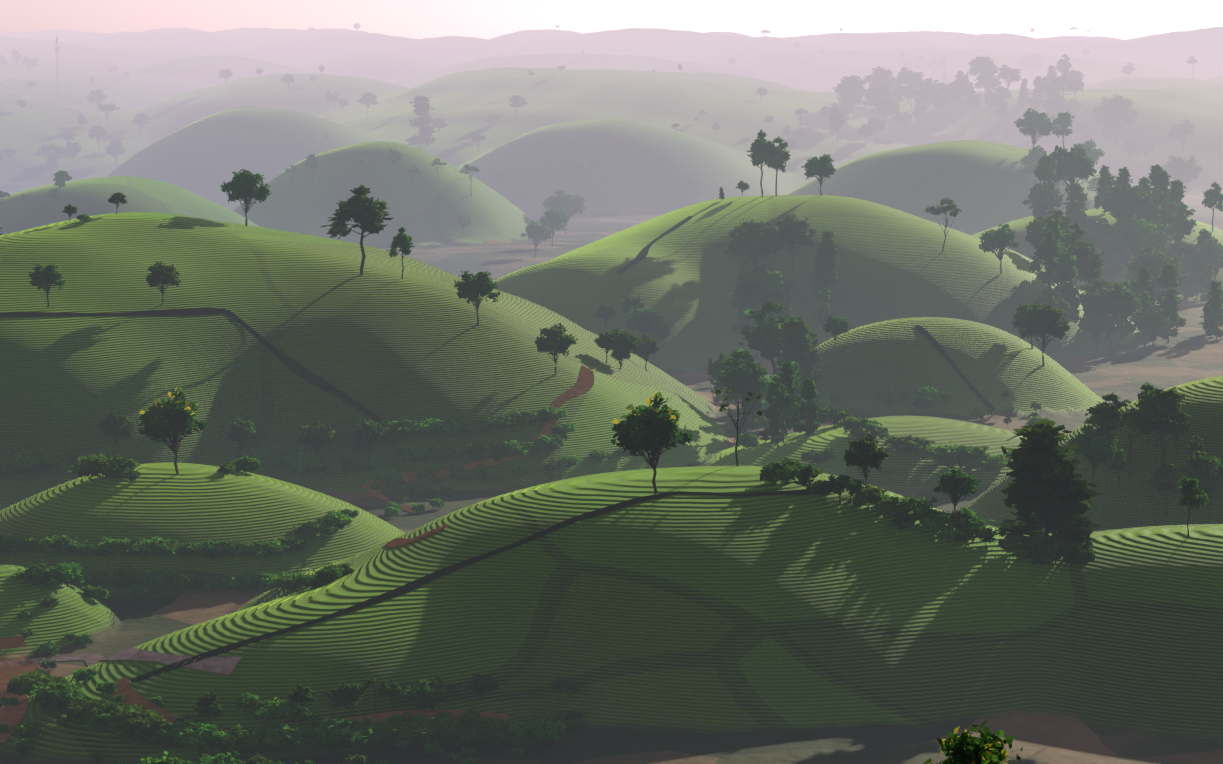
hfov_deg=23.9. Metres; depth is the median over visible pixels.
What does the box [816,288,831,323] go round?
tree
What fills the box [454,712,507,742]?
bush
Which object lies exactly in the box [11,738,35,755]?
bush
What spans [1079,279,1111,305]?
tree
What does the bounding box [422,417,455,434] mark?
bush
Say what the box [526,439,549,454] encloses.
bush
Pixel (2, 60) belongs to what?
tree
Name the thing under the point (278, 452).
bush
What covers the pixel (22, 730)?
bush
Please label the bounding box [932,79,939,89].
tree
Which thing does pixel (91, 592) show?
bush
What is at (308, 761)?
bush
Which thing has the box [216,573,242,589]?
bush
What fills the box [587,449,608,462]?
bush
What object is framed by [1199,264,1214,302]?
tree
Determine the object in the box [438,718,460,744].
bush
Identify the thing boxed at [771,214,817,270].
tree
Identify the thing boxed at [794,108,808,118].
tree
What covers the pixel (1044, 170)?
tree
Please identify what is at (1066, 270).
tree
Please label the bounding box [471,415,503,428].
bush
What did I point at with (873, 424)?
bush
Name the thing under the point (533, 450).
bush
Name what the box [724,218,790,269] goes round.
tree
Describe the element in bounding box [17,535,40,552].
bush
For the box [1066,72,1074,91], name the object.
tree
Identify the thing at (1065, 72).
tree
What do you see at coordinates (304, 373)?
terrace path
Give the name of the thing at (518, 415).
bush
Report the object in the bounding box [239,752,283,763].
bush
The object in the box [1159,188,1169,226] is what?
tree
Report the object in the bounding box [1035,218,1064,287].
tree
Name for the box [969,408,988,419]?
bush
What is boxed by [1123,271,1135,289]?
tree
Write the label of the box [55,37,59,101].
mast
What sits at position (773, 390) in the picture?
tree
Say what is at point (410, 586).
ridge path
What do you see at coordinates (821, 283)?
tree
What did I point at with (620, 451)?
bush
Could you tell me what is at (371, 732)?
bush
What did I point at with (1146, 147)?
tree
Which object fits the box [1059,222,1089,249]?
tree
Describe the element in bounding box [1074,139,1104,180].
tree
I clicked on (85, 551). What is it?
bush
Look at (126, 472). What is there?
bush
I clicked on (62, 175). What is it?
tree
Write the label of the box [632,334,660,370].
tree
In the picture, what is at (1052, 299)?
tree
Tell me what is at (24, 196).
tree
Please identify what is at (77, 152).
tree
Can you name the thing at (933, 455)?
bush
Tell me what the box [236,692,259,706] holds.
bush
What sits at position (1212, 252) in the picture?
tree
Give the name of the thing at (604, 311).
tree
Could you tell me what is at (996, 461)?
bush
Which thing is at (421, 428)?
bush
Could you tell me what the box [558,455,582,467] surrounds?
bush
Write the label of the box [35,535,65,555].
bush
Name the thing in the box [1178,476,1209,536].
tree
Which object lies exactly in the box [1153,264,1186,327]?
tree
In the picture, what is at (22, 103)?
tree
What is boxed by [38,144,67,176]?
tree
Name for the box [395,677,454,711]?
bush
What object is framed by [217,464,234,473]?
bush
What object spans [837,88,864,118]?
tree
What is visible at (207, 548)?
bush
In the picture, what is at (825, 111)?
tree
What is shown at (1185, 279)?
tree
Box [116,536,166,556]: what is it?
bush
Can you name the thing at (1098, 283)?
tree
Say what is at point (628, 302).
tree
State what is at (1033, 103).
tree
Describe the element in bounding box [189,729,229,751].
bush
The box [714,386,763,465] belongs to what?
tree
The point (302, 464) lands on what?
bush
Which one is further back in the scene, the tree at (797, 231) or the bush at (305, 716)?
the tree at (797, 231)
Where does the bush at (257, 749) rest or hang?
on the terrain
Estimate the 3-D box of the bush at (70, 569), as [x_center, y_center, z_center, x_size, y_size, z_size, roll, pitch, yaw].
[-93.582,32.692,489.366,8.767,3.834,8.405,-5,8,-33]
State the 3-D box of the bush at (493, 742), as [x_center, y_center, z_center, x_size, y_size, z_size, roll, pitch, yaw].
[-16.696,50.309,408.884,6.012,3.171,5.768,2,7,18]
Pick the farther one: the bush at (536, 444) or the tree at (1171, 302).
the tree at (1171, 302)
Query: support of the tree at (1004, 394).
on the terrain
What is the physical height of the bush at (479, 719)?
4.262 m
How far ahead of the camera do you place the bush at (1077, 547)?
451.03 m
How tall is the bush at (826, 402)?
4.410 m
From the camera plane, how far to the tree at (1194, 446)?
537.66 m
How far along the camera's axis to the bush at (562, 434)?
641.35 m
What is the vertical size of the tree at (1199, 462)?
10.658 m
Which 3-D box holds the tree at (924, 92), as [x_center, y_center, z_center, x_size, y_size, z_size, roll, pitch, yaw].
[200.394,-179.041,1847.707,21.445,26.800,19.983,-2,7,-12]
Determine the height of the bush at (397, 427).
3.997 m
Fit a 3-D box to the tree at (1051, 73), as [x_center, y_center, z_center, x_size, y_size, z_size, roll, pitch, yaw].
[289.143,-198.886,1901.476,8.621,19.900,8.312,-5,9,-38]
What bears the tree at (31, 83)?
on the terrain
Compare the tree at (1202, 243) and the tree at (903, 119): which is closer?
the tree at (1202, 243)
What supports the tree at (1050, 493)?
on the terrain
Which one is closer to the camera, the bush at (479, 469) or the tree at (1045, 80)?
the bush at (479, 469)
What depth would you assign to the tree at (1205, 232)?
1084.57 m
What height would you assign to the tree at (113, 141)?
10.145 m
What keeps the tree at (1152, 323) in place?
on the terrain
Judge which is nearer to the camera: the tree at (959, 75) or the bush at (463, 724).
the bush at (463, 724)
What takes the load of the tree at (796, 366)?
on the terrain
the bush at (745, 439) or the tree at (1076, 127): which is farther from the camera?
the tree at (1076, 127)
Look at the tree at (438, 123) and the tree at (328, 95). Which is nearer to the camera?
the tree at (438, 123)
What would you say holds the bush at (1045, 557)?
on the terrain
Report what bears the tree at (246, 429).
on the terrain
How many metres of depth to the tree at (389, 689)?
412.30 m
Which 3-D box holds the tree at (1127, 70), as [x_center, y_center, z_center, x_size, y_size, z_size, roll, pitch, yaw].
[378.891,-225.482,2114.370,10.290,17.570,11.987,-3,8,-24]
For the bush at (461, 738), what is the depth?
407.83 m
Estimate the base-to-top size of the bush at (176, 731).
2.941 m
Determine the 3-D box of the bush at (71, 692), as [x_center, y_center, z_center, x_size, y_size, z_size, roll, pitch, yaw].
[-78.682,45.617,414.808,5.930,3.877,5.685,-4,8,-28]
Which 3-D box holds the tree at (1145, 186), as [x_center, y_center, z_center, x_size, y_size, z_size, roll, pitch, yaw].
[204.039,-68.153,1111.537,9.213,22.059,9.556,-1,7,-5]
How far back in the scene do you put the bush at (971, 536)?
460.23 m
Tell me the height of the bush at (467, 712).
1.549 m
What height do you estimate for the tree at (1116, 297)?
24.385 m
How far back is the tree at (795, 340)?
742.91 m
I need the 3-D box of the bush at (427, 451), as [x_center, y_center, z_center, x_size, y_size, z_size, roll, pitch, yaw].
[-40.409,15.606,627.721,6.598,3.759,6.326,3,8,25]
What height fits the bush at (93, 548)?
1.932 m
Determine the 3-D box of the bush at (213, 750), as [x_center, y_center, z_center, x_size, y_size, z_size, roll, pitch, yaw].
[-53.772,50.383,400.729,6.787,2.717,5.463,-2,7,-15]
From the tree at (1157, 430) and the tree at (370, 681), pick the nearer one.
the tree at (370, 681)
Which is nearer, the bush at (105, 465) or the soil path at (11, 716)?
the soil path at (11, 716)
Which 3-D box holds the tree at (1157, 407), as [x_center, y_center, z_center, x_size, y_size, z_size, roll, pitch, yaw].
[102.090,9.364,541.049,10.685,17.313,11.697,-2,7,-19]
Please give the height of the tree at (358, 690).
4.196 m
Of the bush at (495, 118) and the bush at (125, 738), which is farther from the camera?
the bush at (495, 118)
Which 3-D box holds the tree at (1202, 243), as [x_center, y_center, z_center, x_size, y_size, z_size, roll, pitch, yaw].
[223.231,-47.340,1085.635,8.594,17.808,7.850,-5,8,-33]
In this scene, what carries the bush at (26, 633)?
on the terrain
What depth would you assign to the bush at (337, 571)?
450.90 m
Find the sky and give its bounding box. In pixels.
[0,0,1222,39]
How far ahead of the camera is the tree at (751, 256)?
883.92 m
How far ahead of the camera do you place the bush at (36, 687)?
420.19 m
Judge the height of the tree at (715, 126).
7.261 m
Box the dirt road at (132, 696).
[111,678,507,732]
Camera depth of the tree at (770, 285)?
860.06 m
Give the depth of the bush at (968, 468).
629.18 m
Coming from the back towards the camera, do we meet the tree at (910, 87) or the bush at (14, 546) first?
the tree at (910, 87)
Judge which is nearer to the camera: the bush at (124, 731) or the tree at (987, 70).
the bush at (124, 731)
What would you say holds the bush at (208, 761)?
on the terrain
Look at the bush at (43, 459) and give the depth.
598.56 m
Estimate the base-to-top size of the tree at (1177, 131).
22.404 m
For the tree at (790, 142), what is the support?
on the terrain
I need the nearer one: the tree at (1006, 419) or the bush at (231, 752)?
the bush at (231, 752)
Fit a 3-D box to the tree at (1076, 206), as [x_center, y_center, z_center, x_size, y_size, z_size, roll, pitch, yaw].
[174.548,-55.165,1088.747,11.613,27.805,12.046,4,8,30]
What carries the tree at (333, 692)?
on the terrain
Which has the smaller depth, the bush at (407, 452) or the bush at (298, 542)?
the bush at (298, 542)
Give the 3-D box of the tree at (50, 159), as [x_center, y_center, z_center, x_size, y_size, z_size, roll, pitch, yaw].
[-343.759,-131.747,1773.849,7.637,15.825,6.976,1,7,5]
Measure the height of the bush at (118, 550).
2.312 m
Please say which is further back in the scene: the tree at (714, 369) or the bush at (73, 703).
the tree at (714, 369)
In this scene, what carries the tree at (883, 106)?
on the terrain
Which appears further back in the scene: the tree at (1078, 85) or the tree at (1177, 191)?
the tree at (1078, 85)
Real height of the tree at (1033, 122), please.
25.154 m
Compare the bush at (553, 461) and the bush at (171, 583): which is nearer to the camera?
the bush at (171, 583)
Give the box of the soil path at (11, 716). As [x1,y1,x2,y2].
[0,636,41,742]
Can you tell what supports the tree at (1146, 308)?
on the terrain
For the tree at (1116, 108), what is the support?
on the terrain
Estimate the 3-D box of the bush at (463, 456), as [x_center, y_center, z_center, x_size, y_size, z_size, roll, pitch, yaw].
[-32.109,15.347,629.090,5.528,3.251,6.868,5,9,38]
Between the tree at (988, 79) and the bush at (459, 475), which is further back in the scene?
the tree at (988, 79)
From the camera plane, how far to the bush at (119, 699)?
413.32 m
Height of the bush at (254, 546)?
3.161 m
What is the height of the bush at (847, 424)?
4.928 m
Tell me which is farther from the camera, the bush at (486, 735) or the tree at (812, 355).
the tree at (812, 355)
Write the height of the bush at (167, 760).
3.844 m
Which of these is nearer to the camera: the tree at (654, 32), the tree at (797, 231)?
the tree at (797, 231)
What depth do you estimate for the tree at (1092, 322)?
891.50 m
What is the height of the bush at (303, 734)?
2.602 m
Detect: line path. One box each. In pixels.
[617,216,693,273]
[914,325,994,409]
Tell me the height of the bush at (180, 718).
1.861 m
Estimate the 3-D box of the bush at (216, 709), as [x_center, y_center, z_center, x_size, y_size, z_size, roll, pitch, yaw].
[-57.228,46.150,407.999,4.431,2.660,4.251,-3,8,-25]
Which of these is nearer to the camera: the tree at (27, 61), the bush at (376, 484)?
the bush at (376, 484)
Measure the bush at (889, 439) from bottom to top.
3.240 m
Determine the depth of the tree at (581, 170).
1564.97 m
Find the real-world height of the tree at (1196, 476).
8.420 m
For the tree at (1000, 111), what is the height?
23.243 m
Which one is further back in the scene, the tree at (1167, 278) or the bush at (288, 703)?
the tree at (1167, 278)
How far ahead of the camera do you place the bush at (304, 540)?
521.55 m
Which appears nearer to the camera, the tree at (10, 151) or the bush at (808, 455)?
the bush at (808, 455)
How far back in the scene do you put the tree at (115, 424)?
606.38 m
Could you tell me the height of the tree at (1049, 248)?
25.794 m
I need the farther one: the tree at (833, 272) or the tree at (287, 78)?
the tree at (287, 78)
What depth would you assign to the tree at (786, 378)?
670.82 m
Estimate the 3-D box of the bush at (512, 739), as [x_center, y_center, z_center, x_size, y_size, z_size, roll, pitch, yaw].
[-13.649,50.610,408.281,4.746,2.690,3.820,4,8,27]
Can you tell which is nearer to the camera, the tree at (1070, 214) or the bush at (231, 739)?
the bush at (231, 739)
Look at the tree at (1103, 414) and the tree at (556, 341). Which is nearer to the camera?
the tree at (1103, 414)
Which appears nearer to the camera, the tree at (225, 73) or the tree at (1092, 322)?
the tree at (1092, 322)
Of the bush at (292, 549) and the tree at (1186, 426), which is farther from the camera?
the tree at (1186, 426)
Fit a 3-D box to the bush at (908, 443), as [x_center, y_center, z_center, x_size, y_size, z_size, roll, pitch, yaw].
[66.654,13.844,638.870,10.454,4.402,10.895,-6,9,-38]
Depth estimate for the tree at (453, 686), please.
416.66 m
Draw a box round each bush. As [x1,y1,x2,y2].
[0,450,35,474]
[0,536,25,552]
[0,696,19,707]
[0,722,10,733]
[2,455,48,473]
[6,668,68,695]
[7,721,41,738]
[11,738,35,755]
[13,563,64,582]
[14,671,51,677]
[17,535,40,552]
[18,610,32,617]
[18,628,34,637]
[20,567,54,583]
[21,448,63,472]
[21,671,64,695]
[24,537,44,552]
[24,681,77,701]
[27,447,82,471]
[29,681,84,713]
[32,642,58,657]
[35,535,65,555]
[40,658,56,669]
[41,595,58,606]
[42,561,83,584]
[42,684,82,710]
[43,573,69,585]
[46,535,78,553]
[50,451,103,474]
[51,453,83,469]
[54,717,68,725]
[57,695,86,709]
[61,540,87,553]
[62,574,84,584]
[64,632,76,640]
[66,701,96,720]
[67,697,104,709]
[68,456,116,476]
[68,668,97,682]
[73,453,141,477]
[73,564,96,583]
[73,699,103,721]
[74,214,91,223]
[75,633,93,645]
[78,545,94,555]
[81,585,110,598]
[82,544,98,554]
[84,705,133,730]
[86,572,104,585]
[89,751,101,760]
[91,699,144,725]
[92,547,111,556]
[95,680,117,694]
[98,537,131,555]
[101,464,123,476]
[104,566,136,588]
[107,704,153,731]
[110,546,131,555]
[112,467,141,481]
[113,694,125,702]
[115,709,177,740]
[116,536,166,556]
[119,719,156,742]
[126,584,152,597]
[131,729,159,742]
[136,716,170,741]
[137,569,170,588]
[139,751,191,763]
[142,757,182,763]
[145,722,184,744]
[146,535,178,555]
[150,695,165,704]
[154,542,177,555]
[163,545,183,553]
[164,569,206,590]
[164,719,234,749]
[166,569,204,588]
[166,724,193,746]
[166,728,184,743]
[168,725,202,750]
[173,575,202,588]
[174,713,193,722]
[177,542,199,555]
[180,717,198,725]
[183,759,213,763]
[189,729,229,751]
[191,539,221,559]
[192,701,221,716]
[199,750,240,763]
[200,742,241,755]
[201,571,232,587]
[204,736,222,751]
[212,540,236,558]
[215,749,239,758]
[216,540,252,555]
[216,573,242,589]
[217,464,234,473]
[219,724,260,752]
[221,574,253,592]
[222,727,254,748]
[226,461,241,471]
[227,729,265,753]
[233,543,249,555]
[234,455,260,472]
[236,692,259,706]
[238,449,278,463]
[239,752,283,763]
[240,541,265,555]
[242,568,276,590]
[247,699,291,720]
[250,539,288,558]
[252,571,285,590]
[254,726,300,745]
[256,720,315,750]
[260,446,302,465]
[260,572,280,590]
[267,571,300,591]
[270,697,295,713]
[273,449,310,467]
[274,572,302,590]
[278,537,305,551]
[283,542,297,552]
[289,453,325,472]
[290,535,307,544]
[291,521,325,536]
[293,705,307,716]
[295,573,314,584]
[296,758,313,763]
[297,731,319,751]
[299,711,318,721]
[301,521,337,539]
[302,576,324,588]
[303,719,338,745]
[310,717,376,755]
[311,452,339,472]
[312,568,338,583]
[313,509,351,528]
[319,563,354,578]
[320,567,344,580]
[329,692,359,707]
[338,509,358,517]
[339,724,370,747]
[342,753,367,763]
[359,718,401,742]
[359,724,387,747]
[368,480,382,489]
[369,466,393,480]
[376,721,413,744]
[381,473,405,486]
[383,713,441,740]
[384,419,422,437]
[384,502,402,512]
[384,506,400,517]
[388,493,407,502]
[391,711,454,741]
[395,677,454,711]
[396,445,421,461]
[399,718,422,742]
[405,423,424,437]
[411,502,426,512]
[412,423,431,435]
[413,445,438,461]
[413,715,450,743]
[415,467,434,479]
[420,742,443,755]
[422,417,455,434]
[425,422,450,435]
[427,498,445,508]
[436,710,451,716]
[437,416,466,434]
[437,712,487,750]
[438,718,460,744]
[448,753,463,761]
[449,421,473,435]
[449,714,473,747]
[450,468,472,480]
[453,445,475,459]
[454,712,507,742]
[460,757,478,763]
[464,442,490,457]
[464,710,479,714]
[468,718,504,747]
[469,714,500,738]
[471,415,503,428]
[471,448,492,458]
[474,466,484,471]
[477,725,508,751]
[479,420,502,430]
[480,719,521,744]
[485,114,502,124]
[485,447,509,457]
[485,717,515,746]
[486,441,516,460]
[489,439,527,455]
[491,416,519,428]
[501,409,534,424]
[501,731,530,747]
[505,718,552,746]
[506,438,532,456]
[510,747,523,755]
[515,414,535,424]
[520,410,547,421]
[520,441,537,453]
[525,719,566,746]
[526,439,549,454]
[530,439,563,449]
[532,408,554,423]
[533,433,566,448]
[534,405,565,419]
[540,710,564,721]
[542,461,557,470]
[549,431,568,439]
[550,459,559,465]
[552,423,576,433]
[552,675,579,693]
[555,409,568,418]
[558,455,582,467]
[564,709,583,719]
[569,717,583,727]
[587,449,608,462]
[602,452,611,459]
[615,446,632,457]
[712,392,731,402]
[726,408,742,417]
[733,432,758,447]
[749,415,771,429]
[759,457,821,486]
[760,400,770,408]
[801,449,821,463]
[806,480,830,494]
[814,395,836,407]
[815,406,852,426]
[818,449,833,461]
[839,415,871,430]
[844,425,888,438]
[847,483,895,509]
[850,418,882,436]
[871,503,892,516]
[878,496,938,529]
[883,435,901,445]
[888,435,934,453]
[909,445,934,460]
[910,393,941,408]
[912,385,940,398]
[919,445,948,463]
[919,507,994,541]
[931,441,988,467]
[951,457,969,467]
[955,527,999,542]
[962,463,978,471]
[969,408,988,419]
[974,453,1008,470]
[998,531,1051,560]
[1023,535,1075,562]
[1025,416,1053,425]
[1027,536,1095,564]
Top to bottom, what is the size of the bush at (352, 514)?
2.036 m
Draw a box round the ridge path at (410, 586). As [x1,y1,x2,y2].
[131,489,825,682]
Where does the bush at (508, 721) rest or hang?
on the terrain
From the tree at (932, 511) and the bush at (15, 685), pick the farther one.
the tree at (932, 511)
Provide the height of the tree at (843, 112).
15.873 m
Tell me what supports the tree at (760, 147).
on the terrain
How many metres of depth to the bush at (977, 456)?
628.27 m
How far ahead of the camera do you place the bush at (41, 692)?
415.80 m
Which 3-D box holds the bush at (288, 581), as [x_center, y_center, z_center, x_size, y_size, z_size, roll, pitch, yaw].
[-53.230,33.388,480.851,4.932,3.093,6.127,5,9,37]
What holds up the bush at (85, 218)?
on the terrain
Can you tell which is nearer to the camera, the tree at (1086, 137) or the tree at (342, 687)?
the tree at (342, 687)
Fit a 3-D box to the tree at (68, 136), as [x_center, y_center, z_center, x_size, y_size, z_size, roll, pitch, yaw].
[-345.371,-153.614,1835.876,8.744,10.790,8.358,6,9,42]
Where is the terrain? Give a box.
[0,27,1222,763]
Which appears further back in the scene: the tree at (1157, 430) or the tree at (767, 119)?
the tree at (767, 119)
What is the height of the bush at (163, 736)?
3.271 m
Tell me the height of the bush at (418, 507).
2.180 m
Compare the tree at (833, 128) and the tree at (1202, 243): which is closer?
the tree at (1202, 243)
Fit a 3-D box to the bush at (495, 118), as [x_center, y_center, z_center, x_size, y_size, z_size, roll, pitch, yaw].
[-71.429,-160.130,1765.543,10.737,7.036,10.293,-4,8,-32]
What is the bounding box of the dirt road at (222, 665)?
[0,647,241,674]
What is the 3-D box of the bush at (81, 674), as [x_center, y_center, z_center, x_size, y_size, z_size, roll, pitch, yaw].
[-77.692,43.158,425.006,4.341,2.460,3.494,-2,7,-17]
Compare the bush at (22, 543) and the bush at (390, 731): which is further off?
the bush at (22, 543)
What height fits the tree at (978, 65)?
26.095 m
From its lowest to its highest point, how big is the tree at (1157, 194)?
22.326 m
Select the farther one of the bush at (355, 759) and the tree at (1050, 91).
the tree at (1050, 91)
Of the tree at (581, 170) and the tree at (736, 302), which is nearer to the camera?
the tree at (736, 302)
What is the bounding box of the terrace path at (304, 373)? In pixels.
[0,308,381,422]
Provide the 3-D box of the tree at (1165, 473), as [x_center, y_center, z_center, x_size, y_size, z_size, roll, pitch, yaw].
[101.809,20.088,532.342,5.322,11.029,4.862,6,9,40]
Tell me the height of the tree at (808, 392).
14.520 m
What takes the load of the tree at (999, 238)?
on the terrain
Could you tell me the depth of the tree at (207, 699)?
406.64 m
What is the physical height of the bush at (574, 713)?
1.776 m
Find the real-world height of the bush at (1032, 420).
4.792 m
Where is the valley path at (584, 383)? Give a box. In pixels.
[362,365,593,512]
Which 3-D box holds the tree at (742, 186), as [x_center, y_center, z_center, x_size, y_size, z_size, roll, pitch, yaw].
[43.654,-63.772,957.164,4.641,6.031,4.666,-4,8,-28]
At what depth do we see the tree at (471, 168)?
1357.72 m
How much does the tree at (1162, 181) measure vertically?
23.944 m
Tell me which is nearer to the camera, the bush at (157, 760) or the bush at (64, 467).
the bush at (157, 760)
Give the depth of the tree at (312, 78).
2005.09 m
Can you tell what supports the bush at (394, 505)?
on the terrain
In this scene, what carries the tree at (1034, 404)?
on the terrain
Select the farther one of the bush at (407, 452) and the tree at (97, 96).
the tree at (97, 96)
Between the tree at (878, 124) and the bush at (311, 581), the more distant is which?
the tree at (878, 124)
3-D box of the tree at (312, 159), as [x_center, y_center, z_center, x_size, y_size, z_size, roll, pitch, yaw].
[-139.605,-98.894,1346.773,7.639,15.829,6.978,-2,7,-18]
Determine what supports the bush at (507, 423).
on the terrain
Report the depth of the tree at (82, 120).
1872.01 m
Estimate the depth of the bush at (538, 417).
642.93 m
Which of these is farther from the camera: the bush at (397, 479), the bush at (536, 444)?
the bush at (536, 444)
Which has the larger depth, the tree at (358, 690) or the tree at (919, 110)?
the tree at (919, 110)
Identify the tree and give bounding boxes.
[0,54,7,64]
[0,191,9,213]
[1,148,17,167]
[11,49,21,71]
[16,99,26,111]
[20,55,37,75]
[22,194,28,207]
[27,80,36,88]
[28,264,65,306]
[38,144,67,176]
[45,155,58,178]
[47,187,61,205]
[53,170,72,188]
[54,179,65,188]
[61,132,74,140]
[62,204,76,221]
[64,141,81,163]
[71,142,80,163]
[77,114,87,133]
[86,89,107,113]
[88,76,94,87]
[88,125,107,146]
[96,412,135,454]
[98,103,119,128]
[104,141,125,164]
[108,192,126,213]
[109,139,120,144]
[131,113,150,133]
[138,387,207,474]
[146,261,180,304]
[195,691,219,718]
[218,69,232,85]
[220,169,271,225]
[225,418,257,455]
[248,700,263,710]
[255,68,262,77]
[281,73,295,90]
[285,165,298,187]
[287,683,315,707]
[296,420,336,454]
[305,153,319,184]
[309,75,316,81]
[319,65,324,77]
[321,185,392,274]
[324,90,332,105]
[324,690,338,708]
[331,92,338,109]
[336,682,361,708]
[338,99,348,110]
[342,684,366,709]
[352,419,388,458]
[353,23,359,29]
[357,92,378,114]
[362,678,387,706]
[377,682,405,705]
[387,149,402,168]
[387,227,413,279]
[403,165,419,190]
[404,95,436,147]
[431,118,447,133]
[431,158,446,179]
[445,684,463,704]
[453,213,470,233]
[453,271,499,324]
[458,164,479,195]
[466,673,501,703]
[471,134,485,153]
[508,94,527,118]
[520,220,551,256]
[535,323,577,374]
[539,209,569,246]
[541,190,585,234]
[568,152,591,186]
[594,302,616,331]
[594,332,620,362]
[609,328,641,367]
[610,344,632,370]
[610,392,693,493]
[620,296,644,313]
[625,305,665,338]
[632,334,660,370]
[643,317,673,355]
[650,30,657,37]
[707,353,756,417]
[711,123,720,134]
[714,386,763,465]
[715,348,770,433]
[719,187,724,200]
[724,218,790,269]
[728,57,736,69]
[730,278,757,333]
[730,286,740,306]
[733,264,793,308]
[735,181,748,195]
[738,301,803,374]
[739,297,794,365]
[740,391,765,425]
[747,129,777,196]
[747,247,761,268]
[755,87,767,97]
[756,381,787,443]
[761,29,770,41]
[761,136,790,195]
[763,116,773,123]
[769,360,805,433]
[770,318,821,406]
[770,361,803,429]
[770,384,800,442]
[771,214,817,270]
[772,435,782,448]
[781,138,797,157]
[782,125,791,136]
[791,378,821,436]
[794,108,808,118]
[797,338,821,389]
[799,464,818,489]
[801,154,835,195]
[810,331,818,347]
[811,229,838,286]
[814,272,828,302]
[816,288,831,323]
[817,251,837,283]
[819,105,832,125]
[821,474,858,504]
[822,314,851,348]
[828,107,846,144]
[829,122,838,138]
[830,108,848,128]
[833,75,866,94]
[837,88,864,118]
[839,103,854,121]
[843,434,890,488]
[843,477,864,503]
[857,124,874,144]
[863,66,896,88]
[863,84,893,119]
[867,116,885,140]
[870,96,899,130]
[887,495,905,517]
[889,82,908,104]
[891,111,912,136]
[895,67,923,103]
[903,83,916,107]
[908,81,942,119]
[912,99,928,135]
[923,78,933,105]
[923,720,1022,763]
[924,197,961,251]
[924,509,941,518]
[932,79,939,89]
[933,468,979,510]
[937,84,951,117]
[940,391,950,401]
[941,77,973,112]
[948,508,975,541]
[955,71,964,95]
[965,90,981,122]
[966,56,1000,91]
[973,527,994,545]
[974,72,1003,90]
[979,224,1018,273]
[983,63,994,90]
[983,89,998,121]
[992,85,1011,99]
[993,86,1008,119]
[995,521,1023,540]
[997,65,1021,87]
[999,419,1100,546]
[1000,390,1009,402]
[1002,417,1011,426]
[1011,302,1044,348]
[1014,108,1053,147]
[1015,84,1028,109]
[1016,304,1070,365]
[1017,145,1044,186]
[1018,53,1042,83]
[1021,78,1028,98]
[1023,184,1063,219]
[1025,210,1071,245]
[1027,97,1039,110]
[1027,229,1062,286]
[1028,155,1064,218]
[1029,412,1038,417]
[1030,401,1041,411]
[1032,76,1045,103]
[1034,76,1051,99]
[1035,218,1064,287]
[1039,287,1069,352]
[1041,85,1056,116]
[1043,239,1097,301]
[1044,144,1096,188]
[1046,65,1056,90]
[1046,77,1064,111]
[1047,110,1087,149]
[1051,111,1073,147]
[1051,252,1081,323]
[1055,54,1071,71]
[1055,179,1064,195]
[1056,75,1073,95]
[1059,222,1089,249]
[1060,70,1069,91]
[1061,209,1081,232]
[1062,182,1087,217]
[1065,192,1085,211]
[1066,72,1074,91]
[1066,199,1089,225]
[1066,424,1117,481]
[1069,79,1084,100]
[1070,70,1083,80]
[1070,138,1085,147]
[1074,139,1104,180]
[1075,306,1118,352]
[1075,550,1096,569]
[1077,244,1104,282]
[1078,241,1103,290]
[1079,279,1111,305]
[1082,133,1091,141]
[1082,282,1143,353]
[1083,392,1130,465]
[1084,279,1131,340]
[1086,177,1099,193]
[1087,218,1095,239]
[1088,280,1110,330]
[1092,94,1139,146]
[1093,165,1115,212]
[1100,114,1121,156]
[1101,183,1154,219]
[1107,449,1126,488]
[1110,167,1132,217]
[1110,281,1137,339]
[1111,416,1149,477]
[1119,139,1140,165]
[1120,62,1134,83]
[1122,387,1186,463]
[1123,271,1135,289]
[1124,246,1182,311]
[1128,266,1158,329]
[1134,291,1157,345]
[1138,176,1153,220]
[1138,388,1163,446]
[1139,140,1154,160]
[1139,382,1157,444]
[1140,313,1170,348]
[1143,203,1163,252]
[1148,164,1162,189]
[1148,188,1167,237]
[1148,461,1178,515]
[1153,170,1172,212]
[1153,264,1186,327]
[1156,287,1180,342]
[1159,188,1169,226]
[1159,410,1192,452]
[1162,155,1203,185]
[1162,202,1196,244]
[1165,179,1186,233]
[1167,239,1200,262]
[1168,119,1194,153]
[1173,265,1191,290]
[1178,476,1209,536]
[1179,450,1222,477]
[1181,470,1216,510]
[1186,435,1202,454]
[1187,56,1197,80]
[1196,228,1217,245]
[1196,239,1222,278]
[1197,234,1215,247]
[1198,279,1222,330]
[1198,469,1219,517]
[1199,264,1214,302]
[1202,182,1222,230]
[1205,293,1222,338]
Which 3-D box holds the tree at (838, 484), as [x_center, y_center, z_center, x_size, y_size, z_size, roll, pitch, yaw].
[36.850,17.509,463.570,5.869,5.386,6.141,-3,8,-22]
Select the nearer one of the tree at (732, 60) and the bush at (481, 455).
the bush at (481, 455)
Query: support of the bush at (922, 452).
on the terrain
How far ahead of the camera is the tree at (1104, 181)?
1132.55 m
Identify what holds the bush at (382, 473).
on the terrain
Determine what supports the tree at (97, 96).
on the terrain
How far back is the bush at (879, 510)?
462.44 m
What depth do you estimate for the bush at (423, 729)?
407.51 m
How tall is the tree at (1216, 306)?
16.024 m
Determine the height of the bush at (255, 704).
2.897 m

